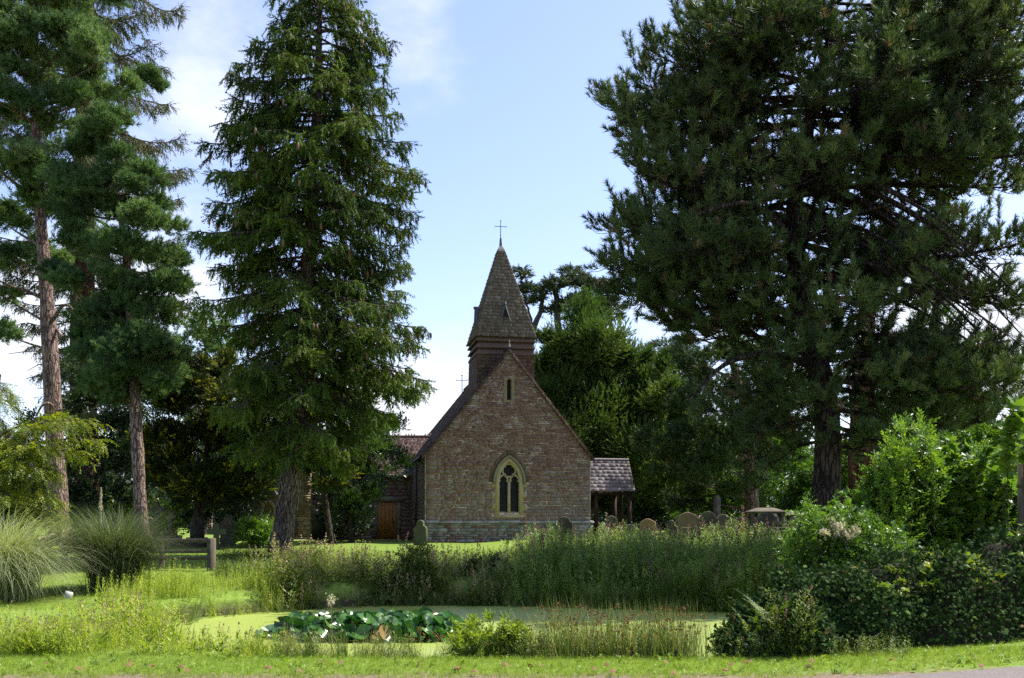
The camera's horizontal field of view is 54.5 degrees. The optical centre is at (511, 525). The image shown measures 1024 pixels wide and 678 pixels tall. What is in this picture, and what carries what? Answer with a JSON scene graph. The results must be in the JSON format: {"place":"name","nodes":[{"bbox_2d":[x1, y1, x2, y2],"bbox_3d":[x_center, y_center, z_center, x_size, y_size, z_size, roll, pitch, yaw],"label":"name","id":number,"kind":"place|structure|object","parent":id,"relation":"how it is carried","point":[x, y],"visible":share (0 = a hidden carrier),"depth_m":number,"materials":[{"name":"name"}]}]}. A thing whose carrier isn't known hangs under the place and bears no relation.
{"place":"outdoors","nodes":[
{"label":"outdoors","id":0,"kind":"place"},
{"bbox_2d":[33,487,216,591],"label":"pampas grass","id":1,"kind":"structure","parent":0,"point":[130,553],"depth_m":22.68,"materials":[{"name":"green plant"}]},
{"bbox_2d":[169,605,733,658],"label":"pond water","id":2,"kind":"structure","parent":0,"point":[247,621],"depth_m":20.63,"materials":[{"name":"green liquid"}]},
{"bbox_2d":[254,606,483,642],"bbox_3d":[-2.500,1.754,17.483,4.156,0.606,2.306,0,0,0],"label":"water lily","id":3,"kind":"object","parent":2,"relation":"on","point":[424,621],"visible":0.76,"depth_m":16.87,"materials":[{"name":"green plant"}]},
{"bbox_2d":[483,610,593,658],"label":"rush clump","id":4,"kind":"object","parent":2,"relation":"in","point":[539,641],"visible":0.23,"depth_m":12.33,"materials":[{"name":"green plant"}]},
{"bbox_2d":[0,524,1023,677],"bbox_3d":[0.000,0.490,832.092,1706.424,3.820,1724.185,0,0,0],"label":"ground","id":5,"kind":"structure","parent":0,"point":[383,545],"depth_m":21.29,"materials":[{"name":"green plant"}]},
{"bbox_2d":[0,382,26,436],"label":"willow sapling","id":6,"kind":"object","parent":5,"relation":"on","point":[12,398],"visible":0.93,"depth_m":27.08,"materials":[{"name":"green plant"}]},
{"bbox_2d":[0,406,82,542],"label":"holly tree","id":7,"kind":"object","parent":5,"relation":"on","point":[30,416],"visible":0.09,"depth_m":43.31,"materials":[{"name":"green plant"}]},
{"bbox_2d":[0,374,119,545],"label":"golden robinia","id":8,"kind":"object","parent":5,"relation":"on","point":[22,469],"visible":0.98,"depth_m":24.71,"materials":[{"name":"green plant"}]},
{"bbox_2d":[0,504,130,604],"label":"pampas grass","id":9,"kind":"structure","parent":5,"relation":"on","point":[20,570],"depth_m":20.65,"materials":[{"name":"green plant"}]},
{"bbox_2d":[64,591,72,598],"bbox_3d":[-9.499,1.493,21.303,0.180,0.170,0.180,19,-7,-22],"label":"white stone","id":10,"kind":"object","parent":5,"relation":"on","point":[67,594],"visible":0.9,"depth_m":21.24,"materials":[{"name":"white stone"}]},
{"bbox_2d":[0,0,170,549],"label":"scots pine","id":11,"kind":"object","parent":5,"relation":"on","point":[60,25],"visible":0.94,"depth_m":35.54,"materials":[{"name":"green plant"}]},
{"bbox_2d":[0,0,199,533],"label":"giant redwood","id":12,"kind":"object","parent":5,"relation":"on","point":[143,147],"visible":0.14,"depth_m":45.45,"materials":[{"name":"green plant"}]},
{"bbox_2d":[39,353,174,543],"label":"tree","id":13,"kind":"object","parent":5,"relation":"on","point":[118,490],"visible":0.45,"depth_m":42.46,"materials":[{"name":"green plant"}]},
{"bbox_2d":[33,98,200,548],"bbox_3d":[-13.677,-6.681,34.092,5.977,15.053,5.197,0,0,0],"label":"scots pine","id":14,"kind":"object","parent":5,"relation":"on","point":[129,349],"visible":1,"depth_m":33.31,"materials":[{"name":"green plant"}]},
{"bbox_2d":[36,538,215,570],"bbox_3d":[-12.202,0.952,28.687,8.381,1.210,0.452,0,0,16],"label":"rail fence","id":15,"kind":"object","parent":5,"relation":"on","point":[210,551],"visible":0.29,"depth_m":27.73,"materials":[{"name":"brown wood"}]},
{"bbox_2d":[95,487,193,533],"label":"hazel bush","id":16,"kind":"object","parent":5,"relation":"on","point":[176,513],"visible":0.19,"depth_m":46.45,"materials":[{"name":"green plant"}]},
{"bbox_2d":[0,588,311,657],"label":"marsh weeds","id":17,"kind":"object","parent":5,"relation":"on","point":[142,629],"visible":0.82,"depth_m":12.75,"materials":[{"name":"green plant"}]},
{"bbox_2d":[147,502,165,548],"bbox_3d":[-13.589,0.135,38.000,0.660,2.087,0.480,0,0,0],"label":"cross gravestone","id":18,"kind":"object","parent":5,"relation":"on","point":[157,508],"visible":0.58,"depth_m":37.91,"materials":[{"name":"stone"}]},
{"bbox_2d":[160,512,181,546],"bbox_3d":[-13.730,0.299,40.000,1.040,1.675,0.832,0,0,0],"label":"cross gravestone","id":19,"kind":"object","parent":5,"relation":"on","point":[172,532],"visible":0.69,"depth_m":39.82,"materials":[{"name":"stone"}]},
{"bbox_2d":[182,517,207,546],"bbox_3d":[-12.652,0.390,40.000,1.000,1.500,1.000,0,0,-6],"label":"pedestal gravestone","id":20,"kind":"object","parent":5,"relation":"on","point":[197,531],"visible":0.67,"depth_m":39.76,"materials":[{"name":"stone"}]},
{"bbox_2d":[86,557,313,625],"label":"loosestrife weeds","id":21,"kind":"object","parent":5,"relation":"on","point":[146,585],"visible":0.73,"depth_m":21.94,"materials":[{"name":"green plant"}]},
{"bbox_2d":[126,344,290,523],"bbox_3d":[-11.409,-3.203,39.276,7.734,8.333,5.978,0,0,0],"label":"tree","id":22,"kind":"object","parent":5,"relation":"on","point":[200,482],"visible":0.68,"depth_m":38.23,"materials":[{"name":"green plant"}]},
{"bbox_2d":[175,309,246,534],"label":"scots pine","id":23,"kind":"object","parent":5,"relation":"on","point":[193,331],"visible":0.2,"depth_m":61.28,"materials":[{"name":"green plant"}]},
{"bbox_2d":[207,523,225,549],"bbox_3d":[-10.995,0.415,37.000,0.660,0.990,0.180,0,0,0],"label":"cross gravestone","id":24,"kind":"object","parent":5,"relation":"on","point":[215,531],"visible":0.84,"depth_m":36.91,"materials":[{"name":"stone"}]},
{"bbox_2d":[170,473,279,539],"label":"holly tree","id":25,"kind":"object","parent":5,"relation":"on","point":[214,512],"visible":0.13,"depth_m":46.90,"materials":[{"name":"green plant"}]},
{"bbox_2d":[220,514,235,546],"bbox_3d":[-11.417,0.347,40.000,0.609,1.599,0.110,0,0,-6],"label":"gravestone","id":26,"kind":"object","parent":5,"relation":"on","point":[225,539],"visible":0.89,"depth_m":39.94,"materials":[{"name":"stone"}]},
{"bbox_2d":[224,504,273,547],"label":"bush","id":27,"kind":"object","parent":5,"relation":"on","point":[254,531],"visible":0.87,"depth_m":38.64,"materials":[{"name":"green plant"}]},
{"bbox_2d":[213,544,309,582],"bbox_3d":[-7.169,1.000,28.481,3.011,0.924,8.561,0,0,-12],"label":"nettle patch","id":28,"kind":"object","parent":5,"relation":"on","point":[228,559],"visible":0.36,"depth_m":28.42,"materials":[{"name":"green plant"}]},
{"bbox_2d":[177,0,438,557],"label":"spruce tree","id":29,"kind":"object","parent":5,"relation":"on","point":[323,335],"visible":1,"depth_m":31.18,"materials":[{"name":"green plant"}]},
{"bbox_2d":[310,520,325,540],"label":"wheelie bin","id":30,"kind":"object","parent":5,"relation":"on","point":[318,530],"visible":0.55,"depth_m":47.21,"materials":[{"name":"plastic"}]},
{"bbox_2d":[325,592,338,653],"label":"thistle stalk","id":31,"kind":"object","parent":5,"relation":"on","point":[330,601],"visible":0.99,"depth_m":12.40,"materials":[{"name":"plant"}]},
{"bbox_2d":[303,364,383,544],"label":"golden yew","id":32,"kind":"object","parent":5,"relation":"on","point":[325,479],"visible":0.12,"depth_m":41.87,"materials":[{"name":"green plant"}]},
{"bbox_2d":[309,483,380,539],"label":"holly tree","id":33,"kind":"object","parent":5,"relation":"on","point":[343,535],"visible":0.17,"depth_m":47.10,"materials":[{"name":"green plant"}]},
{"bbox_2d":[307,410,422,542],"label":"laurel tree","id":34,"kind":"object","parent":5,"relation":"on","point":[383,447],"visible":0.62,"depth_m":44.31,"materials":[{"name":"green plant"}]},
{"bbox_2d":[244,531,523,611],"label":"bank weeds","id":35,"kind":"object","parent":5,"relation":"on","point":[317,567],"visible":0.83,"depth_m":24.59,"materials":[{"name":"green plant"}]},
{"bbox_2d":[267,621,533,658],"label":"shore grass","id":36,"kind":"structure","parent":5,"relation":"on","point":[312,647],"depth_m":12.12,"materials":[{"name":"green plant"}]},
{"bbox_2d":[390,536,448,598],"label":"sallow bush","id":37,"kind":"object","parent":5,"relation":"on","point":[415,551],"visible":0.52,"depth_m":24.73,"materials":[{"name":"green plant"}]},
{"bbox_2d":[413,520,427,545],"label":"gravestone","id":38,"kind":"object","parent":5,"relation":"on","point":[420,530],"visible":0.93,"depth_m":40.94,"materials":[{"name":"stone"}]},
{"bbox_2d":[253,220,635,542],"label":"church","id":39,"kind":"structure","parent":5,"relation":"on","point":[501,451],"depth_m":45.28,"materials":[{"name":"stone"}]},
{"bbox_2d":[260,500,275,515],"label":"window","id":40,"kind":"structure","parent":39,"relation":"in","point":[271,503],"depth_m":49.40,"materials":[{"name":"stone"}]},
{"bbox_2d":[294,522,296,533],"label":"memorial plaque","id":41,"kind":"object","parent":39,"relation":"attached to","point":[295,529],"visible":0.36,"depth_m":49.35,"materials":[{"name":"stone"}]},
{"bbox_2d":[373,497,403,539],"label":"door","id":42,"kind":"structure","parent":39,"relation":"in","point":[391,512],"depth_m":49.98,"materials":[{"name":"orange wood"}]},
{"bbox_2d":[489,450,528,517],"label":"window","id":43,"kind":"structure","parent":39,"relation":"in","point":[508,476],"depth_m":45.06,"materials":[{"name":"stone"}]},
{"bbox_2d":[504,377,514,402],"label":"slit window","id":44,"kind":"structure","parent":39,"relation":"in","point":[509,382],"depth_m":45.01,"materials":[{"name":"stone"}]},
{"bbox_2d":[171,580,749,624],"bbox_3d":[0.617,1.645,22.087,15.259,0.800,5.585,0,0,0],"label":"waterside sedge","id":45,"kind":"object","parent":5,"relation":"on","point":[194,615],"visible":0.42,"depth_m":23.12,"materials":[{"name":"green plant"}]},
{"bbox_2d":[451,548,513,576],"bbox_3d":[-0.722,1.138,26.435,1.978,1.116,1.292,0,0,0],"label":"ivy mound","id":46,"kind":"object","parent":5,"relation":"on","point":[498,559],"visible":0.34,"depth_m":26.26,"materials":[{"name":"green plant"}]},
{"bbox_2d":[440,608,535,658],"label":"dogwood shrub","id":47,"kind":"object","parent":5,"relation":"on","point":[469,633],"visible":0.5,"depth_m":12.28,"materials":[{"name":"green plant"}]},
{"bbox_2d":[0,404,1021,528],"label":"distant woods","id":48,"kind":"object","parent":5,"relation":"on","point":[114,476],"visible":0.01,"depth_m":107.10,"materials":[{"name":"green plant"}]},
{"bbox_2d":[555,516,572,542],"bbox_3d":[1.991,0.358,38.016,0.661,1.409,0.110,0,-2,0],"label":"gravestone","id":49,"kind":"object","parent":5,"relation":"on","point":[567,523],"visible":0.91,"depth_m":37.98,"materials":[{"name":"stone"}]},
{"bbox_2d":[505,590,627,662],"bbox_3d":[0.689,1.317,12.143,1.720,1.069,2.041,0,0,0],"label":"rush clump","id":50,"kind":"object","parent":5,"relation":"on","point":[564,624],"visible":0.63,"depth_m":12.21,"materials":[{"name":"green plant"}]},
{"bbox_2d":[511,262,626,330],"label":"cedar tree","id":51,"kind":"object","parent":5,"relation":"on","point":[576,277],"visible":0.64,"depth_m":65.49,"materials":[{"name":"green plant"}]},
{"bbox_2d":[596,529,604,540],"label":"gravestone","id":52,"kind":"object","parent":5,"relation":"on","point":[601,533],"visible":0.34,"depth_m":40.95,"materials":[{"name":"stone"}]},
{"bbox_2d":[493,614,708,659],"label":"shore herbs","id":53,"kind":"object","parent":5,"relation":"on","point":[600,649],"visible":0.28,"depth_m":12.12,"materials":[{"name":"green plant"}]},
{"bbox_2d":[544,597,658,659],"bbox_3d":[1.087,1.429,12.590,1.671,1.110,1.960,0,0,0],"label":"rush clump","id":54,"kind":"object","parent":5,"relation":"on","point":[600,637],"visible":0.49,"depth_m":12.29,"materials":[{"name":"green plant"}]},
{"bbox_2d":[605,515,617,540],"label":"gravestone","id":55,"kind":"object","parent":5,"relation":"on","point":[611,519],"visible":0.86,"depth_m":36.95,"materials":[{"name":"stone"}]},
{"bbox_2d":[591,494,654,524],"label":"holly tree","id":56,"kind":"object","parent":5,"relation":"on","point":[639,510],"visible":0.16,"depth_m":58.02,"materials":[{"name":"green plant"}]},
{"bbox_2d":[533,283,717,529],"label":"yew tree","id":57,"kind":"object","parent":5,"relation":"on","point":[585,355],"visible":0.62,"depth_m":55.50,"materials":[{"name":"green plant"}]},
{"bbox_2d":[621,524,636,542],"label":"gravestone","id":58,"kind":"object","parent":5,"relation":"on","point":[629,526],"visible":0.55,"depth_m":37.95,"materials":[{"name":"stone"}]},
{"bbox_2d":[565,592,696,660],"bbox_3d":[1.559,1.362,12.446,1.758,1.066,1.598,0,0,43],"label":"rush clump","id":59,"kind":"object","parent":5,"relation":"on","point":[637,632],"visible":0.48,"depth_m":12.24,"materials":[{"name":"green plant"}]},
{"bbox_2d":[640,519,655,536],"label":"gravestone","id":60,"kind":"object","parent":5,"relation":"on","point":[646,522],"visible":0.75,"depth_m":40.94,"materials":[{"name":"stone"}]},
{"bbox_2d":[623,475,705,528],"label":"hazel bush","id":61,"kind":"object","parent":5,"relation":"on","point":[659,512],"visible":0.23,"depth_m":58.93,"materials":[{"name":"green plant"}]},
{"bbox_2d":[665,520,677,540],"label":"gravestone","id":62,"kind":"object","parent":5,"relation":"on","point":[670,522],"visible":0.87,"depth_m":35.95,"materials":[{"name":"stone"}]},
{"bbox_2d":[612,595,743,659],"bbox_3d":[2.071,1.340,12.236,1.726,1.030,1.755,0,0,0],"label":"rush clump","id":63,"kind":"object","parent":5,"relation":"on","point":[687,633],"visible":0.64,"depth_m":12.20,"materials":[{"name":"green plant"}]},
{"bbox_2d":[642,334,716,518],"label":"cedar tree","id":64,"kind":"object","parent":5,"relation":"on","point":[657,343],"visible":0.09,"depth_m":84.28,"materials":[{"name":"green plant"}]},
{"bbox_2d":[646,561,723,607],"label":"sedge tuft","id":65,"kind":"object","parent":5,"relation":"on","point":[676,592],"visible":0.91,"depth_m":22.52,"materials":[{"name":"green plant"}]},
{"bbox_2d":[679,527,693,538],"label":"gravestone","id":66,"kind":"object","parent":5,"relation":"on","point":[685,530],"visible":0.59,"depth_m":38.95,"materials":[{"name":"stone"}]},
{"bbox_2d":[677,512,696,532],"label":"gravestone","id":67,"kind":"object","parent":5,"relation":"on","point":[685,519],"visible":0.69,"depth_m":42.95,"materials":[{"name":"stone"}]},
{"bbox_2d":[697,511,718,539],"bbox_3d":[7.279,0.174,37.000,0.804,1.410,0.110,0,0,0],"label":"gravestone","id":68,"kind":"object","parent":5,"relation":"on","point":[707,516],"visible":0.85,"depth_m":36.95,"materials":[{"name":"stone"}]},
{"bbox_2d":[713,495,720,516],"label":"stone pillar","id":69,"kind":"structure","parent":5,"relation":"on","point":[716,505],"depth_m":45.88,"materials":[{"name":"grey stone"}]},
{"bbox_2d":[628,306,812,513],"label":"tree","id":70,"kind":"object","parent":5,"relation":"on","point":[717,450],"visible":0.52,"depth_m":46.94,"materials":[{"name":"green plant"}]},
{"bbox_2d":[716,514,730,528],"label":"gravestone","id":71,"kind":"object","parent":5,"relation":"on","point":[722,518],"visible":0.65,"depth_m":43.95,"materials":[{"name":"stone"}]},
{"bbox_2d":[687,550,763,612],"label":"tall grass","id":72,"kind":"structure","parent":5,"relation":"on","point":[752,579],"depth_m":22.82,"materials":[{"name":"green plant"}]},
{"bbox_2d":[686,464,788,517],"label":"hazel bush","id":73,"kind":"object","parent":5,"relation":"on","point":[730,500],"visible":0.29,"depth_m":61.46,"materials":[{"name":"green plant"}]},
{"bbox_2d":[731,517,746,530],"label":"chest tomb","id":74,"kind":"object","parent":5,"relation":"on","point":[740,518],"visible":0.2,"depth_m":46.72,"materials":[{"name":"stone"}]},
{"bbox_2d":[744,508,786,534],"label":"chest tomb","id":75,"kind":"object","parent":5,"relation":"on","point":[779,514],"visible":0.41,"depth_m":41.61,"materials":[{"name":"stone"}]},
{"bbox_2d":[756,511,777,535],"bbox_3d":[9.979,0.091,39.000,0.848,1.302,0.110,0,0,0],"label":"gravestone","id":76,"kind":"object","parent":5,"relation":"on","point":[771,518],"visible":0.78,"depth_m":38.95,"materials":[{"name":"stone"}]},
{"bbox_2d":[745,527,791,535],"bbox_3d":[10.869,0.367,37.032,4.136,0.616,1.202,0,0,0],"label":"grave plot rail","id":77,"kind":"object","parent":5,"relation":"on","point":[781,528],"visible":0.19,"depth_m":36.76,"materials":[{"name":"stone"}]},
{"bbox_2d":[785,512,807,526],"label":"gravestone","id":78,"kind":"object","parent":5,"relation":"on","point":[789,517],"depth_m":44.61,"materials":[{"name":"stone"}]},
{"bbox_2d":[758,432,842,511],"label":"hazel bush","id":79,"kind":"object","parent":5,"relation":"on","point":[798,486],"visible":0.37,"depth_m":57.23,"materials":[{"name":"green plant"}]},
{"bbox_2d":[579,0,1023,519],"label":"black pine","id":80,"kind":"object","parent":5,"relation":"on","point":[714,241],"visible":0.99,"depth_m":24.89,"materials":[{"name":"green plant"}]},
{"bbox_2d":[710,585,912,659],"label":"hedge foot weeds","id":81,"kind":"object","parent":5,"relation":"on","point":[794,646],"visible":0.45,"depth_m":11.91,"materials":[{"name":"green plant"}]},
{"bbox_2d":[797,437,848,488],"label":"hazel bush","id":82,"kind":"object","parent":5,"relation":"on","point":[844,482],"visible":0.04,"depth_m":58.70,"materials":[{"name":"green plant"}]},
{"bbox_2d":[772,488,933,577],"bbox_3d":[5.068,0.944,14.601,2.790,3.019,1.797,0,0,0],"label":"bramble bush","id":83,"kind":"object","parent":5,"relation":"on","point":[808,546],"visible":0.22,"depth_m":14.17,"materials":[{"name":"green plant"}]},
{"bbox_2d":[815,515,861,541],"bbox_3d":[4.552,0.039,13.926,0.710,0.408,0.416,0,0,-30],"label":"clematis fluff","id":84,"kind":"object","parent":83,"relation":"on","point":[838,533],"visible":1,"depth_m":13.91,"materials":[{"name":"white plant"}]},
{"bbox_2d":[706,516,1023,659],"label":"ivy hedge","id":85,"kind":"object","parent":5,"relation":"on","point":[853,609],"visible":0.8,"depth_m":12.81,"materials":[{"name":"green plant"}]},
{"bbox_2d":[719,599,787,638],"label":"fern","id":86,"kind":"object","parent":85,"relation":"on","point":[755,621],"visible":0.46,"depth_m":12.12,"materials":[{"name":"green plant"}]},
{"bbox_2d":[725,590,807,624],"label":"fern","id":87,"kind":"object","parent":85,"relation":"on","point":[757,607],"visible":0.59,"depth_m":12.20,"materials":[{"name":"green plant"}]},
{"bbox_2d":[851,523,1023,604],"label":"vine shoots","id":88,"kind":"object","parent":85,"relation":"attached to","point":[970,561],"visible":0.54,"depth_m":12.90,"materials":[{"name":"green plant"}]},
{"bbox_2d":[804,259,950,508],"bbox_3d":[14.756,-5.227,40.238,5.865,12.765,4.259,0,0,0],"label":"tree","id":89,"kind":"object","parent":5,"relation":"on","point":[853,466],"visible":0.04,"depth_m":39.61,"materials":[{"name":"green plant"}]},
{"bbox_2d":[812,434,1016,553],"bbox_3d":[7.462,0.397,17.451,4.974,4.125,2.425,0,0,0],"label":"sycamore thicket","id":90,"kind":"object","parent":5,"relation":"on","point":[980,502],"visible":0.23,"depth_m":16.62,"materials":[{"name":"green plant"}]},
{"bbox_2d":[846,407,993,558],"bbox_3d":[6.854,0.197,16.856,2.760,4.514,1.529,0,0,-30],"label":"ash sapling","id":91,"kind":"object","parent":5,"relation":"on","point":[900,453],"visible":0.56,"depth_m":16.38,"materials":[{"name":"green plant"}]},
{"bbox_2d":[902,175,975,446],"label":"cypress tree","id":92,"kind":"object","parent":5,"relation":"on","point":[945,310],"visible":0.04,"depth_m":51.64,"materials":[{"name":"green plant"}]},
{"bbox_2d":[927,419,1023,468],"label":"hazel bush","id":93,"kind":"object","parent":5,"relation":"on","point":[975,432],"visible":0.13,"depth_m":46.55,"materials":[{"name":"green plant"}]},
{"bbox_2d":[993,394,1023,529],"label":"sycamore sapling","id":94,"kind":"object","parent":5,"relation":"on","point":[1010,447],"visible":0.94,"depth_m":15.05,"materials":[{"name":"green plant"}]},
{"bbox_2d":[1016,452,1023,530],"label":"gate post","id":95,"kind":"object","parent":5,"relation":"on","point":[1020,494],"visible":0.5,"depth_m":15.26,"materials":[{"name":"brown wood"}]},
{"bbox_2d":[0,0,1023,523],"label":"sky","id":96,"kind":"structure","parent":0,"point":[493,96],"materials":[{"name":"blue"}]},
{"bbox_2d":[475,505,801,612],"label":"willowherb bank","id":97,"kind":"structure","parent":0,"point":[629,560],"depth_m":24.54,"materials":[{"name":"green plant"}]},
{"bbox_2d":[846,666,1023,677],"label":"road","id":98,"kind":"structure","parent":0,"point":[1011,672],"depth_m":10.43,"materials":[{"name":"grey asphalt"}]}
]}

